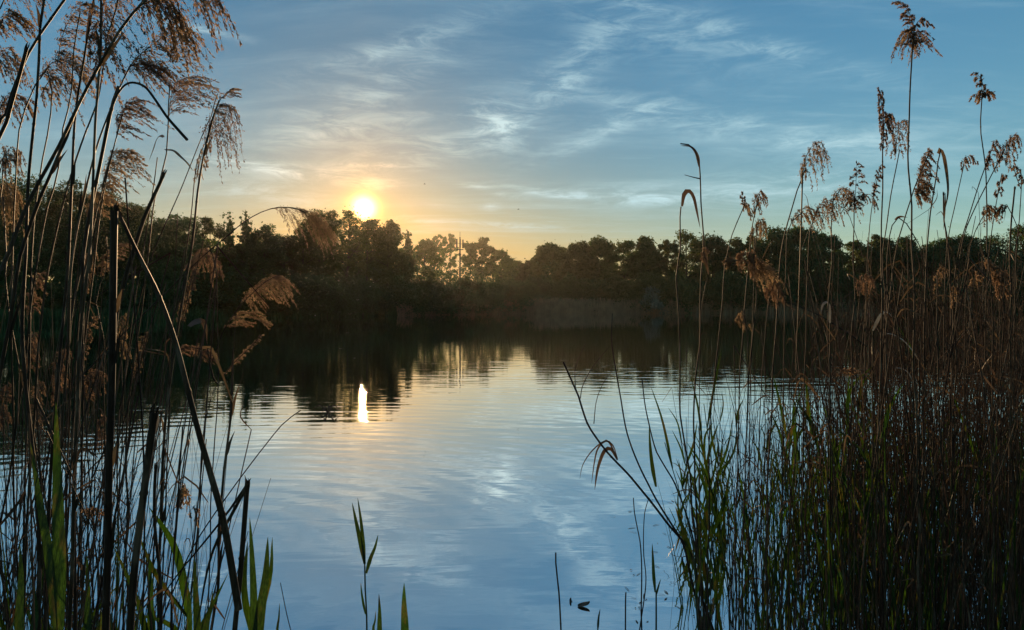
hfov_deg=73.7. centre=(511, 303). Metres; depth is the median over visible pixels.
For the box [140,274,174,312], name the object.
shrub
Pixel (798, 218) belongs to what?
plumed reed
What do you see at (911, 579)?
bare reed
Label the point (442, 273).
woodland foliage
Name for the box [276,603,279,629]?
reed shoot
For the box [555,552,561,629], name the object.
straight stick
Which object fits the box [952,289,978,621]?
bare reed
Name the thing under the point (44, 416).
bare reed
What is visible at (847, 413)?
young reed
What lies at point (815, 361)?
bare reed
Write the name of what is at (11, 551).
bare reed
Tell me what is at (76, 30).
plumed reed
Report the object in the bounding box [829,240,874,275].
broadleaf tree
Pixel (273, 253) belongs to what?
broadleaf tree
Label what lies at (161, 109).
folded reed
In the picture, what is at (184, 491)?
withered plume reed
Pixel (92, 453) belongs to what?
bare reed
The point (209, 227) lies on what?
broadleaf tree
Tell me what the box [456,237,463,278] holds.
radio mast
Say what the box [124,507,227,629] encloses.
young reed
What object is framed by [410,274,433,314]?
shrub
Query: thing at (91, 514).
withered plume reed
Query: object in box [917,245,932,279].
broadleaf tree
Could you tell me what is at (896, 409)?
bare reed
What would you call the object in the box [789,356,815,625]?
bare reed
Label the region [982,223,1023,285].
broadleaf tree
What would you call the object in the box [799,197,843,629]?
plumed reed
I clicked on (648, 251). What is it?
broadleaf tree
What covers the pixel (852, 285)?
shrub
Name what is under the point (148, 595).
bare reed
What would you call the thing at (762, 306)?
shrub
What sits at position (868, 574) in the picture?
young reed
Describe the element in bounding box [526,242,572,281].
broadleaf tree
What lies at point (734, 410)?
bare reed
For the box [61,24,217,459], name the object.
plumed reed
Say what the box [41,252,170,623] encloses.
bare reed
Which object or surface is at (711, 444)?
young reed
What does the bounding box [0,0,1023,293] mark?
sky
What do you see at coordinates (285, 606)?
thin twig
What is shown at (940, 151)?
folded leaf reed
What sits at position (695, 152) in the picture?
folded leaf reed
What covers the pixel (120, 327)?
plumed reed
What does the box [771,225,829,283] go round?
broadleaf tree
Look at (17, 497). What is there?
bare reed
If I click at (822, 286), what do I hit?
shrub
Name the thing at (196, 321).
bent leaf reed
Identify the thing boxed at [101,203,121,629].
snapped reed
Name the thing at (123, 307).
shrub
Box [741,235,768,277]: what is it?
broadleaf tree
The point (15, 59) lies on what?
plumed reed
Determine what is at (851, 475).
bare reed
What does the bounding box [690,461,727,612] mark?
young reed
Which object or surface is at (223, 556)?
bare reed
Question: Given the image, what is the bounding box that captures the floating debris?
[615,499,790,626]
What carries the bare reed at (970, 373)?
on the ground
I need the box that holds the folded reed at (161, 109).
[113,81,188,140]
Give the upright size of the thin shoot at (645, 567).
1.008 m
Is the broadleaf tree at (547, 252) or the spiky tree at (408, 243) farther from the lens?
the broadleaf tree at (547, 252)
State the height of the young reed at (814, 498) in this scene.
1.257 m
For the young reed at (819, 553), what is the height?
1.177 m
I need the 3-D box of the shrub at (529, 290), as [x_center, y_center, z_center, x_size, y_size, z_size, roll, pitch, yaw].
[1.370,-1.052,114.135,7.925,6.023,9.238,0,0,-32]
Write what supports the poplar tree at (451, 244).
on the ground
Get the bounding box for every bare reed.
[0,117,74,409]
[0,483,26,629]
[0,566,9,626]
[3,473,27,620]
[7,372,22,618]
[7,381,20,621]
[10,399,44,629]
[10,431,112,627]
[17,239,80,614]
[18,0,44,629]
[26,419,47,583]
[28,413,34,629]
[30,210,98,628]
[35,399,75,625]
[36,275,76,602]
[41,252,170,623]
[43,1,94,629]
[45,253,134,629]
[52,261,92,629]
[65,255,200,613]
[65,289,67,616]
[70,86,119,629]
[71,376,101,629]
[72,360,137,618]
[72,466,101,629]
[77,321,102,598]
[79,266,136,629]
[83,445,105,619]
[90,302,100,624]
[92,396,138,629]
[95,94,217,629]
[99,333,146,618]
[110,414,162,629]
[112,213,177,556]
[113,157,157,629]
[113,344,172,620]
[118,420,136,629]
[124,178,145,610]
[127,240,203,609]
[130,439,172,629]
[134,404,196,628]
[135,279,216,629]
[136,284,233,629]
[137,422,178,588]
[145,227,197,450]
[145,429,170,613]
[145,436,158,621]
[145,559,152,629]
[154,323,200,593]
[155,250,184,411]
[161,427,182,629]
[163,246,267,614]
[171,236,219,629]
[173,538,191,623]
[185,439,206,629]
[204,496,243,615]
[204,500,225,614]
[208,532,247,629]
[213,403,251,597]
[683,429,695,530]
[696,324,722,471]
[718,346,754,482]
[733,345,777,602]
[757,326,766,476]
[762,239,819,474]
[773,266,820,508]
[779,366,796,558]
[779,415,804,629]
[788,275,825,629]
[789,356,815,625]
[793,341,814,540]
[800,191,843,427]
[801,225,870,553]
[802,297,839,474]
[804,267,915,629]
[804,279,815,476]
[805,259,850,629]
[807,333,849,625]
[808,273,842,449]
[810,368,840,629]
[821,245,867,629]
[822,348,879,629]
[824,278,872,482]
[831,240,870,544]
[839,209,940,619]
[841,323,864,629]
[849,240,873,555]
[851,256,880,556]
[852,254,906,495]
[857,272,930,629]
[874,371,910,616]
[877,247,919,623]
[881,284,979,629]
[884,276,949,629]
[889,239,936,629]
[892,314,921,486]
[894,216,975,629]
[894,238,912,577]
[896,315,905,517]
[907,194,937,361]
[909,238,932,442]
[914,305,970,629]
[919,251,1016,535]
[919,333,953,629]
[921,236,937,606]
[925,274,938,607]
[926,286,936,615]
[935,211,996,486]
[935,232,1023,629]
[936,252,998,594]
[936,331,1001,629]
[940,251,983,564]
[940,258,990,629]
[947,275,971,564]
[948,296,1023,629]
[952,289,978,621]
[954,314,1014,474]
[964,280,993,629]
[965,412,1023,560]
[973,187,1002,430]
[973,267,1011,469]
[975,281,1000,629]
[978,252,1001,388]
[979,238,1014,629]
[990,517,1019,627]
[991,269,1013,512]
[994,270,1000,578]
[1002,360,1023,581]
[1003,259,1023,466]
[1006,267,1020,470]
[1015,262,1023,611]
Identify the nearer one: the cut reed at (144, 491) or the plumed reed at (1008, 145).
the cut reed at (144, 491)
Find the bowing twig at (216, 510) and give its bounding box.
[163,410,300,620]
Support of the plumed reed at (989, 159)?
on the ground
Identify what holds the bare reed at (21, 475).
on the ground
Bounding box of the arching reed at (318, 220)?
[0,207,340,615]
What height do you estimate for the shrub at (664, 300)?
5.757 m
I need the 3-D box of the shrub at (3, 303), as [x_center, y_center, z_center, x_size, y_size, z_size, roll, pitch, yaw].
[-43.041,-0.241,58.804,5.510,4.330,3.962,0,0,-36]
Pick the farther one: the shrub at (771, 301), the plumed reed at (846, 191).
the shrub at (771, 301)
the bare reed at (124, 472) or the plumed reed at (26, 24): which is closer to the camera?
the plumed reed at (26, 24)
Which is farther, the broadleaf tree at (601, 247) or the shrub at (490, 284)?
the broadleaf tree at (601, 247)
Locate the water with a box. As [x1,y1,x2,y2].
[0,313,1023,629]
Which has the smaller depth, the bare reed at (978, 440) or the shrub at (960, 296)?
the bare reed at (978, 440)
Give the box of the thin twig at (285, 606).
[280,583,290,629]
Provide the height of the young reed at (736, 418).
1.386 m
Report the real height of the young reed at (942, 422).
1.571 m
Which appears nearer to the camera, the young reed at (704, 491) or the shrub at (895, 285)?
the young reed at (704, 491)
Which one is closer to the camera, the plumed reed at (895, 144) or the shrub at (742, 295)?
the plumed reed at (895, 144)
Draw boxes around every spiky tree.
[217,212,242,279]
[232,210,262,283]
[396,230,416,279]
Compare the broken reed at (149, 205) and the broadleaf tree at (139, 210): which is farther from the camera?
the broadleaf tree at (139, 210)
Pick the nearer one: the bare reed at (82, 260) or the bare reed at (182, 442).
the bare reed at (82, 260)
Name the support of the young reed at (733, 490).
in the water
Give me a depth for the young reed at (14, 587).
1.39 m
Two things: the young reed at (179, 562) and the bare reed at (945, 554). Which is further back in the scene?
the bare reed at (945, 554)
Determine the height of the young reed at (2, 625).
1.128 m
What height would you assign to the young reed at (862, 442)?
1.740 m
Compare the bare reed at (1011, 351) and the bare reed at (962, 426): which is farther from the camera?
the bare reed at (1011, 351)
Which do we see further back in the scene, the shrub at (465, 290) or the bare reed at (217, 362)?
the shrub at (465, 290)
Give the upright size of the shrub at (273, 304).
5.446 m
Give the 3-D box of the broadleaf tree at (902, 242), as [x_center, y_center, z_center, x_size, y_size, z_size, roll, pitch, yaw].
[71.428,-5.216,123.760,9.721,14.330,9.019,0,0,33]
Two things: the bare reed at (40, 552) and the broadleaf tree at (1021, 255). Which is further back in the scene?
the broadleaf tree at (1021, 255)
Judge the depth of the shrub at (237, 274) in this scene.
75.73 m
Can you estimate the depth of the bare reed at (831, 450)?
2.69 m
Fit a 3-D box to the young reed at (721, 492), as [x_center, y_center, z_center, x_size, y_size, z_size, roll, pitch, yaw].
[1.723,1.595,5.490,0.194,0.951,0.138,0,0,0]
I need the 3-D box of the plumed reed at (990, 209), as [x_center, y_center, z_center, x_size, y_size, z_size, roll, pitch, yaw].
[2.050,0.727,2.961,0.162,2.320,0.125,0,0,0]
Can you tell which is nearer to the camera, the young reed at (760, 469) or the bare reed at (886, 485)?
the bare reed at (886, 485)
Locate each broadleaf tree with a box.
[0,171,74,308]
[0,172,74,298]
[19,177,99,311]
[42,189,145,310]
[97,201,173,283]
[123,213,197,284]
[157,211,213,278]
[187,216,235,307]
[238,221,294,281]
[266,234,311,279]
[281,221,333,277]
[286,208,350,280]
[330,205,371,280]
[341,217,389,288]
[364,219,415,286]
[411,238,444,279]
[463,236,497,281]
[484,249,519,281]
[498,257,522,279]
[515,258,549,282]
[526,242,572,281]
[551,240,603,282]
[578,235,621,282]
[609,239,647,280]
[616,235,671,282]
[647,239,684,279]
[659,229,711,281]
[687,231,736,284]
[713,237,753,276]
[741,224,807,284]
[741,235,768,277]
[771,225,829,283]
[803,232,849,277]
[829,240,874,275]
[845,234,904,285]
[886,235,933,282]
[915,226,966,283]
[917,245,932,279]
[931,232,989,280]
[957,236,1013,280]
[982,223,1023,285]
[999,234,1023,296]
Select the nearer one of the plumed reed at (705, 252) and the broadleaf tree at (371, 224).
the plumed reed at (705, 252)
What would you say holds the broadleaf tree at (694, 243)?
on the ground
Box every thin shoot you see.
[633,498,642,629]
[639,500,647,629]
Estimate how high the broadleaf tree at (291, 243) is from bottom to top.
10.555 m
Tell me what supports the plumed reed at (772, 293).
on the ground
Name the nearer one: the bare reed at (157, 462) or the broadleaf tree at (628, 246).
the bare reed at (157, 462)
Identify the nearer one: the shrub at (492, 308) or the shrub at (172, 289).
the shrub at (172, 289)
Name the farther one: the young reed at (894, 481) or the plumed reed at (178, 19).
the young reed at (894, 481)
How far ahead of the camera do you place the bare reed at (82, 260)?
1.52 m
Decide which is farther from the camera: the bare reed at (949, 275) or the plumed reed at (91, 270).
the bare reed at (949, 275)
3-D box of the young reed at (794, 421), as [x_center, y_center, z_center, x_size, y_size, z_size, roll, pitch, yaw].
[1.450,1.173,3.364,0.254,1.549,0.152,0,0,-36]
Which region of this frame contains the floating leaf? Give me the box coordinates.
[578,601,589,606]
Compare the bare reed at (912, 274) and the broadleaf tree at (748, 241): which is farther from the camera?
the broadleaf tree at (748, 241)
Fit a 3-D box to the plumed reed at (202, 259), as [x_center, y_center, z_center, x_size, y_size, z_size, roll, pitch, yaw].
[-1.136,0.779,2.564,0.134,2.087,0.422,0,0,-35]
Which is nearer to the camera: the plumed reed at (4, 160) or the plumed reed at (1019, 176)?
the plumed reed at (4, 160)
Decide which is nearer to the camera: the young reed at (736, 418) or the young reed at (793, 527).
the young reed at (793, 527)
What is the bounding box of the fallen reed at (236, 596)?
[112,203,241,610]
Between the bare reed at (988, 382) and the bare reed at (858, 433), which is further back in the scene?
the bare reed at (858, 433)
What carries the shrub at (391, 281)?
on the ground
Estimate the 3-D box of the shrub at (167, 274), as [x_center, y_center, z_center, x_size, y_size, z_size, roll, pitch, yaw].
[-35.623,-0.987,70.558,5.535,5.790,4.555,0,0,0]
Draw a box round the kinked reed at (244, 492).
[154,477,250,629]
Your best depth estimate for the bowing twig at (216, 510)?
1.64 m
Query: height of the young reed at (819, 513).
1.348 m
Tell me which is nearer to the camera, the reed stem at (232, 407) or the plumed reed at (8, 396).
the reed stem at (232, 407)
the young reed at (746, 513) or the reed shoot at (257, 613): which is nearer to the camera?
the reed shoot at (257, 613)
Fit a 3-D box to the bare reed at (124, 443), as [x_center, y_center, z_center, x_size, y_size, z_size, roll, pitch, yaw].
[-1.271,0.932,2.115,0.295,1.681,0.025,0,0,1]
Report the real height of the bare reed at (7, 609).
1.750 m
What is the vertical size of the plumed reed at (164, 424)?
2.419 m
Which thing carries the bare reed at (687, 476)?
in the water
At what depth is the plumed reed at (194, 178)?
2.13 m
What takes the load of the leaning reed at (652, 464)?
on the ground
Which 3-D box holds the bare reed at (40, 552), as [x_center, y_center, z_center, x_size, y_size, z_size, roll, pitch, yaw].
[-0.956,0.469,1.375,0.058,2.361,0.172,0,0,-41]
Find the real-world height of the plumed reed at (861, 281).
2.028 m
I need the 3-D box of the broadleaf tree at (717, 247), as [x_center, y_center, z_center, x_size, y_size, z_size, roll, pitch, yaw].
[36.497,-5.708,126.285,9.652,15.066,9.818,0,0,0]
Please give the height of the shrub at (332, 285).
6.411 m
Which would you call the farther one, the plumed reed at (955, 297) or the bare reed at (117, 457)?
the plumed reed at (955, 297)
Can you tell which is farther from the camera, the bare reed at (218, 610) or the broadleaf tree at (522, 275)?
the broadleaf tree at (522, 275)
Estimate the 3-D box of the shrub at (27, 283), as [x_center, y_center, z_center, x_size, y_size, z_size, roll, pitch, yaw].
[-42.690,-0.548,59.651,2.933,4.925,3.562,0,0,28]
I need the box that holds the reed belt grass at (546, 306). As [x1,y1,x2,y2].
[397,297,994,315]
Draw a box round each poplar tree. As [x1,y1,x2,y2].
[428,234,446,283]
[440,233,458,283]
[461,241,487,280]
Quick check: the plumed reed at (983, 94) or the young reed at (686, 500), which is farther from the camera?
the young reed at (686, 500)
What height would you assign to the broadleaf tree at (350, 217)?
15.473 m
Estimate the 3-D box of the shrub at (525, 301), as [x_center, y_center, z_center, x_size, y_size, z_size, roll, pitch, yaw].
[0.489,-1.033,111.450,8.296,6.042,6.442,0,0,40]
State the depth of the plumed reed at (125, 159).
2.03 m
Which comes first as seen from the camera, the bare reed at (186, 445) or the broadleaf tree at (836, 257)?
the bare reed at (186, 445)
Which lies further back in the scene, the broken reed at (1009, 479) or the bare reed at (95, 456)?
the broken reed at (1009, 479)
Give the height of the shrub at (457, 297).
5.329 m
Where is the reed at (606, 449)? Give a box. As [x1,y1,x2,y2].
[563,344,713,629]
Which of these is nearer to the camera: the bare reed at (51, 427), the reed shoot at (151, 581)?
the reed shoot at (151, 581)
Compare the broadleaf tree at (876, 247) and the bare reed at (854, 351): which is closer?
the bare reed at (854, 351)
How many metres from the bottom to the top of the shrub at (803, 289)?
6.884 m
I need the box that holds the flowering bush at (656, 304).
[638,286,668,312]
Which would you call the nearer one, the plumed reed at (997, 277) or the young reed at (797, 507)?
the plumed reed at (997, 277)
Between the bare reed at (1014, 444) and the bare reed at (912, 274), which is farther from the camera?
the bare reed at (912, 274)
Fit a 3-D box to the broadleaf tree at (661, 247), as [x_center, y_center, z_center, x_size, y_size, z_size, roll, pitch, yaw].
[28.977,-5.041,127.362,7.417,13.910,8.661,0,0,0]
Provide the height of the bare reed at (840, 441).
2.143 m
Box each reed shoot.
[14,545,38,629]
[30,405,65,629]
[84,556,99,629]
[147,555,155,629]
[183,558,213,629]
[249,519,268,629]
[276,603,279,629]
[352,501,377,629]
[372,597,381,629]
[401,585,408,629]
[597,611,599,629]
[652,545,660,629]
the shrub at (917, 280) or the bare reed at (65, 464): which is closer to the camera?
the bare reed at (65, 464)
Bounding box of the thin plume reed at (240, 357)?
[197,334,263,581]
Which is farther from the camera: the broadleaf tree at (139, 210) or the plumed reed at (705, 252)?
the broadleaf tree at (139, 210)
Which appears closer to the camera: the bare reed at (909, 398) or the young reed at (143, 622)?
the young reed at (143, 622)
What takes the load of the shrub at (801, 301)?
on the ground
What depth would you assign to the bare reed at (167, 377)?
2.65 m
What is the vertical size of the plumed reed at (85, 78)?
2.496 m
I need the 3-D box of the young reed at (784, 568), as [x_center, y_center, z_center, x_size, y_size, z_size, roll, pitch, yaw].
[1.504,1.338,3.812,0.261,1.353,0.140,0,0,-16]
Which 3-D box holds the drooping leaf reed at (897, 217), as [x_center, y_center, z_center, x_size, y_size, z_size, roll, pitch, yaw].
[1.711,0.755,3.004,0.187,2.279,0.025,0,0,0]
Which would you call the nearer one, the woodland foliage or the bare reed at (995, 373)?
the bare reed at (995, 373)
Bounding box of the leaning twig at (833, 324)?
[788,302,867,346]
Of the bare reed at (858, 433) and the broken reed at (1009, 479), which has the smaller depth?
the broken reed at (1009, 479)
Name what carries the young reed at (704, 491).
in the water
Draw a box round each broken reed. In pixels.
[0,42,29,139]
[116,169,166,336]
[153,462,162,629]
[625,592,626,629]
[943,192,953,629]
[1007,186,1015,629]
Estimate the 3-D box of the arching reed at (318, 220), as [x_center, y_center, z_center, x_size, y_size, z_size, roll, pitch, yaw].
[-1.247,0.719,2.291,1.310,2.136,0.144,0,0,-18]
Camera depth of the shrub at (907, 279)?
112.21 m
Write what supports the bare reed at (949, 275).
on the ground
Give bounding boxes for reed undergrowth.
[0,259,270,629]
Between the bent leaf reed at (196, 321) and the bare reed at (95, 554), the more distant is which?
the bent leaf reed at (196, 321)
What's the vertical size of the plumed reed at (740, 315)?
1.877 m
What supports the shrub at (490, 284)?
on the ground
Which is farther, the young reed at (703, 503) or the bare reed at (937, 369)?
the young reed at (703, 503)
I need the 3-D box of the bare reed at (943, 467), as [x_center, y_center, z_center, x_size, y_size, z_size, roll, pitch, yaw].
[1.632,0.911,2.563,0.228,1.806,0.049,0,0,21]
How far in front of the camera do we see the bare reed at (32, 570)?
1.04 m
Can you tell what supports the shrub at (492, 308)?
on the ground
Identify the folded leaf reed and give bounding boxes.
[676,189,699,626]
[680,143,703,629]
[919,148,948,629]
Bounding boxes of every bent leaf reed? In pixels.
[188,318,217,383]
[821,301,830,629]
[872,312,891,629]
[886,333,919,578]
[900,368,914,629]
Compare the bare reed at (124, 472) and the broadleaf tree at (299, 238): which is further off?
the broadleaf tree at (299, 238)
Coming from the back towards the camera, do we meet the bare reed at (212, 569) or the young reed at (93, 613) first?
the bare reed at (212, 569)
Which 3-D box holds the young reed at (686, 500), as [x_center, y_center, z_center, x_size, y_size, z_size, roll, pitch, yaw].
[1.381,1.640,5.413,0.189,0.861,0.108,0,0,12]
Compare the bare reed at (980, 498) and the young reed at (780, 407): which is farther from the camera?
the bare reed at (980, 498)
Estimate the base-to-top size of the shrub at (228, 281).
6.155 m
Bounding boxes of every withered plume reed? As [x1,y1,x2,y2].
[78,507,103,621]
[175,482,200,556]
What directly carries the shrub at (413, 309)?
on the ground
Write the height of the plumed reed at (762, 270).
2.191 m
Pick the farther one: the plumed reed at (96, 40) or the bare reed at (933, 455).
the bare reed at (933, 455)
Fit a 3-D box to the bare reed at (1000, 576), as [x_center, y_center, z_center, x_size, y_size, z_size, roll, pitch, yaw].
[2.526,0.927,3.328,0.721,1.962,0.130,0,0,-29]
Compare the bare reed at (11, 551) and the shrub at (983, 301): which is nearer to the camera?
the bare reed at (11, 551)
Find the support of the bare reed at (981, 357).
on the ground
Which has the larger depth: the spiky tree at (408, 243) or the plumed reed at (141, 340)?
the spiky tree at (408, 243)
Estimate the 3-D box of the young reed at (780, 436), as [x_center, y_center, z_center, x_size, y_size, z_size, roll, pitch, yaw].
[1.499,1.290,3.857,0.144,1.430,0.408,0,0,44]
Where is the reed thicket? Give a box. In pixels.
[658,211,1023,629]
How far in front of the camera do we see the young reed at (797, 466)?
3.90 m
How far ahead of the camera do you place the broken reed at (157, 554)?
1.30 m
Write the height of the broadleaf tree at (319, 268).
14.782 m
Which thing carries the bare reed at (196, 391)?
on the ground
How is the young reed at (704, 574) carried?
on the ground
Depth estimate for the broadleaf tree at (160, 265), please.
71.85 m
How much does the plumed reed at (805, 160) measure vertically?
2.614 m
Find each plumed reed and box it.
[0,0,51,25]
[0,0,241,272]
[0,1,107,528]
[0,8,37,41]
[0,45,34,92]
[0,92,38,127]
[0,143,27,201]
[0,181,72,628]
[0,382,14,613]
[10,50,98,584]
[22,71,84,570]
[24,0,145,629]
[24,332,40,539]
[25,272,50,615]
[30,381,49,623]
[50,349,71,610]
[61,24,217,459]
[65,179,130,626]
[67,0,147,629]
[67,148,154,538]
[74,316,98,624]
[77,96,173,608]
[79,250,98,592]
[84,368,107,629]
[95,236,131,502]
[97,414,110,622]
[116,313,131,602]
[122,74,223,629]
[125,332,148,582]
[153,343,217,587]
[156,88,244,629]
[162,144,206,580]
[163,267,199,504]
[184,235,224,609]
[195,273,299,571]
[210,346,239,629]
[699,247,709,629]
[707,191,753,629]
[722,236,787,629]
[734,190,768,629]
[734,310,751,629]
[747,217,767,629]
[755,280,784,629]
[765,140,831,629]
[780,205,818,629]
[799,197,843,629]
[823,185,864,629]
[831,367,860,629]
[840,160,879,629]
[853,274,874,629]
[862,164,885,629]
[874,87,895,629]
[879,119,910,629]
[882,148,939,629]
[890,0,942,629]
[932,267,946,629]
[941,155,978,618]
[947,140,1001,627]
[949,286,959,616]
[950,134,1021,629]
[961,205,1002,629]
[963,271,983,629]
[968,72,995,629]
[982,173,1007,629]
[984,258,1011,629]
[994,204,1023,253]
[1009,165,1023,629]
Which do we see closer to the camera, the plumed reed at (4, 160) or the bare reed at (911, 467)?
the plumed reed at (4, 160)
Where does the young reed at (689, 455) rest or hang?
in the water
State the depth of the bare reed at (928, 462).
2.70 m
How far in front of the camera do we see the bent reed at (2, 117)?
1.56 m
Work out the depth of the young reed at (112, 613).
1.20 m
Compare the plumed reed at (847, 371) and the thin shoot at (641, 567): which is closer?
the plumed reed at (847, 371)
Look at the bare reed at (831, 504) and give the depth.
3.19 m
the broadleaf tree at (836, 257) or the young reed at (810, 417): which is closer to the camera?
the young reed at (810, 417)
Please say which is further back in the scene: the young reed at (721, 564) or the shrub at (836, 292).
the shrub at (836, 292)
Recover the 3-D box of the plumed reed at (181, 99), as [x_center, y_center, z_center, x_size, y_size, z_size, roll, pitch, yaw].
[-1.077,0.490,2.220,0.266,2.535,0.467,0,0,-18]
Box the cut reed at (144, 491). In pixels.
[126,402,158,629]
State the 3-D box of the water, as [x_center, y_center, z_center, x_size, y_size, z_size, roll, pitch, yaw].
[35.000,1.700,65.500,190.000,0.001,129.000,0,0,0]
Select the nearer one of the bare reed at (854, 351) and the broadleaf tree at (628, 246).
the bare reed at (854, 351)
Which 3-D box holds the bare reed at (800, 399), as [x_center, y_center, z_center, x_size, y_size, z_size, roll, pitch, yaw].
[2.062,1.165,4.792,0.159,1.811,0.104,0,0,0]
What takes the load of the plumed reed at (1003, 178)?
on the ground
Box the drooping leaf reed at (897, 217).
[882,216,921,629]
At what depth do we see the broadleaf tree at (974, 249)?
114.48 m
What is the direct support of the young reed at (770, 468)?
in the water
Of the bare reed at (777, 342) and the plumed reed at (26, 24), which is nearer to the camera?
the plumed reed at (26, 24)
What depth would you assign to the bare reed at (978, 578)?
2.61 m
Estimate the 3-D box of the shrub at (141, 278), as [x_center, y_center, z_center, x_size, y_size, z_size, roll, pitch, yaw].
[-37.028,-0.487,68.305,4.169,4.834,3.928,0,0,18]
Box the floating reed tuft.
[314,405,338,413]
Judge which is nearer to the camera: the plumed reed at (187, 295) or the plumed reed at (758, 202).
the plumed reed at (187, 295)
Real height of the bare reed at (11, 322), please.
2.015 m
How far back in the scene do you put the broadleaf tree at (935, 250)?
119.60 m
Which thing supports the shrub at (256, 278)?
on the ground
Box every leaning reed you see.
[611,313,703,625]
[642,379,705,629]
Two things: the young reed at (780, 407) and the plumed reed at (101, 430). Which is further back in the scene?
the young reed at (780, 407)
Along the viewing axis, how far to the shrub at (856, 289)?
115.31 m
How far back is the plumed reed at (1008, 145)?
2.96 m
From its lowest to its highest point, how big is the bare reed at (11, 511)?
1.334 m
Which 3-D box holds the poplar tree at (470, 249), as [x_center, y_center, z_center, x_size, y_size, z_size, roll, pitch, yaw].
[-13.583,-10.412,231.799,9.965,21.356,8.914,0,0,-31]
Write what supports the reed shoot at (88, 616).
on the ground
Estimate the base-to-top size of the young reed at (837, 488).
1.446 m
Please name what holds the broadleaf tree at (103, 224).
on the ground
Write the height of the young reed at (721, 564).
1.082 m
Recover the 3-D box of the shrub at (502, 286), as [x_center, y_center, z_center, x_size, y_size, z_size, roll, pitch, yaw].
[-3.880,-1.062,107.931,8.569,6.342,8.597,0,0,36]
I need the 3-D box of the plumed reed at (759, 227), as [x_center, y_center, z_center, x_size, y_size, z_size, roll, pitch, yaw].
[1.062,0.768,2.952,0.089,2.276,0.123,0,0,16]
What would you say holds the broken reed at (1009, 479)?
on the ground
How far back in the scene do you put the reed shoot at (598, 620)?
3.31 m
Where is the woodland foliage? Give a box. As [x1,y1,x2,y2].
[0,188,1022,315]
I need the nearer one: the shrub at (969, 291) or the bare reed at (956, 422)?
the bare reed at (956, 422)
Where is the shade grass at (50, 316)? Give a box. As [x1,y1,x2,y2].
[0,306,425,323]
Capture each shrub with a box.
[0,271,49,310]
[0,275,47,315]
[45,269,79,314]
[46,269,94,315]
[74,273,128,313]
[86,276,128,310]
[117,277,145,313]
[126,274,161,313]
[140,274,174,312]
[149,266,192,312]
[160,271,210,316]
[175,282,215,312]
[189,268,233,311]
[205,268,245,316]
[219,267,259,314]
[222,275,255,311]
[235,268,281,315]
[239,274,281,316]
[259,283,292,316]
[269,274,312,315]
[276,282,301,315]
[286,271,326,316]
[302,272,332,312]
[314,273,362,316]
[376,272,430,314]
[388,275,426,314]
[397,283,435,314]
[408,279,454,313]
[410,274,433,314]
[418,274,448,314]
[435,284,473,314]
[437,286,464,314]
[442,273,495,313]
[444,280,484,314]
[469,274,499,313]
[478,278,520,313]
[483,279,502,308]
[504,278,533,311]
[512,279,549,311]
[631,270,676,310]
[639,283,681,311]
[674,275,710,304]
[691,282,729,312]
[713,266,750,307]
[716,276,766,310]
[731,276,772,307]
[751,278,782,310]
[758,281,789,306]
[769,273,802,306]
[783,284,814,309]
[786,277,833,311]
[798,270,845,306]
[811,270,858,311]
[835,271,869,308]
[844,272,878,311]
[853,283,881,309]
[864,282,899,312]
[874,280,902,311]
[887,275,927,313]
[899,276,948,313]
[902,277,943,313]
[909,280,948,312]
[926,279,966,313]
[926,281,983,313]
[943,275,999,314]
[964,282,997,313]
[968,272,1009,312]
[987,276,1023,314]
[1002,275,1023,314]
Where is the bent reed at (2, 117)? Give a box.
[0,0,65,124]
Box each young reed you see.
[0,606,49,629]
[8,590,41,629]
[9,577,16,629]
[27,499,71,629]
[81,586,116,629]
[100,612,101,629]
[111,591,112,629]
[114,548,157,629]
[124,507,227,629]
[241,537,272,629]
[651,388,718,629]
[669,409,703,513]
[669,462,691,521]
[674,461,696,516]
[675,468,706,555]
[684,463,705,513]
[685,454,729,604]
[687,420,732,625]
[687,423,726,561]
[688,497,707,572]
[689,353,732,629]
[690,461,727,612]
[691,379,720,544]
[691,435,720,533]
[693,451,730,629]
[707,463,725,573]
[710,395,723,508]
[710,431,736,609]
[714,446,739,513]
[719,452,743,530]
[734,400,753,535]
[738,447,787,543]
[739,473,756,594]
[749,425,765,522]
[754,433,792,598]
[761,376,810,629]
[763,409,793,561]
[765,417,780,528]
[769,403,800,614]
[773,374,834,598]
[775,479,800,580]
[778,493,809,616]
[779,417,823,577]
[780,377,805,496]
[782,431,841,619]
[789,471,842,629]
[792,388,822,627]
[794,390,850,613]
[798,393,841,517]
[798,435,819,532]
[801,439,821,559]
[802,444,862,629]
[806,385,851,586]
[820,384,902,625]
[821,369,868,626]
[824,407,848,557]
[825,429,871,625]
[848,347,900,617]
[850,452,889,619]
[857,445,888,593]
[865,419,897,590]
[886,386,907,580]
[890,319,930,540]
[920,378,949,485]
[936,396,1020,625]
[939,424,964,552]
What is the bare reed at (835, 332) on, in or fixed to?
on the ground
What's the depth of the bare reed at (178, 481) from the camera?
1.51 m
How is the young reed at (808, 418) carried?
on the ground
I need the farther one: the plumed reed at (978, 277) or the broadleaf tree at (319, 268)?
the broadleaf tree at (319, 268)
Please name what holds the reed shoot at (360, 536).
on the ground
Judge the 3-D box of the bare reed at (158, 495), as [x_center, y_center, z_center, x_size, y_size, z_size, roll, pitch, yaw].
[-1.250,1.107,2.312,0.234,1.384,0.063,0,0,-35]
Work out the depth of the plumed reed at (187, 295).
2.31 m
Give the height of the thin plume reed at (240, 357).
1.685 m
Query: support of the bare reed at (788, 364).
in the water
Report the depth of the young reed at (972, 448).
3.29 m
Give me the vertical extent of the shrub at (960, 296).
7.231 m
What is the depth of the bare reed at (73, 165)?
1.54 m
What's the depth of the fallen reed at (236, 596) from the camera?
0.97 m
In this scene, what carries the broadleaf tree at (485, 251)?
on the ground

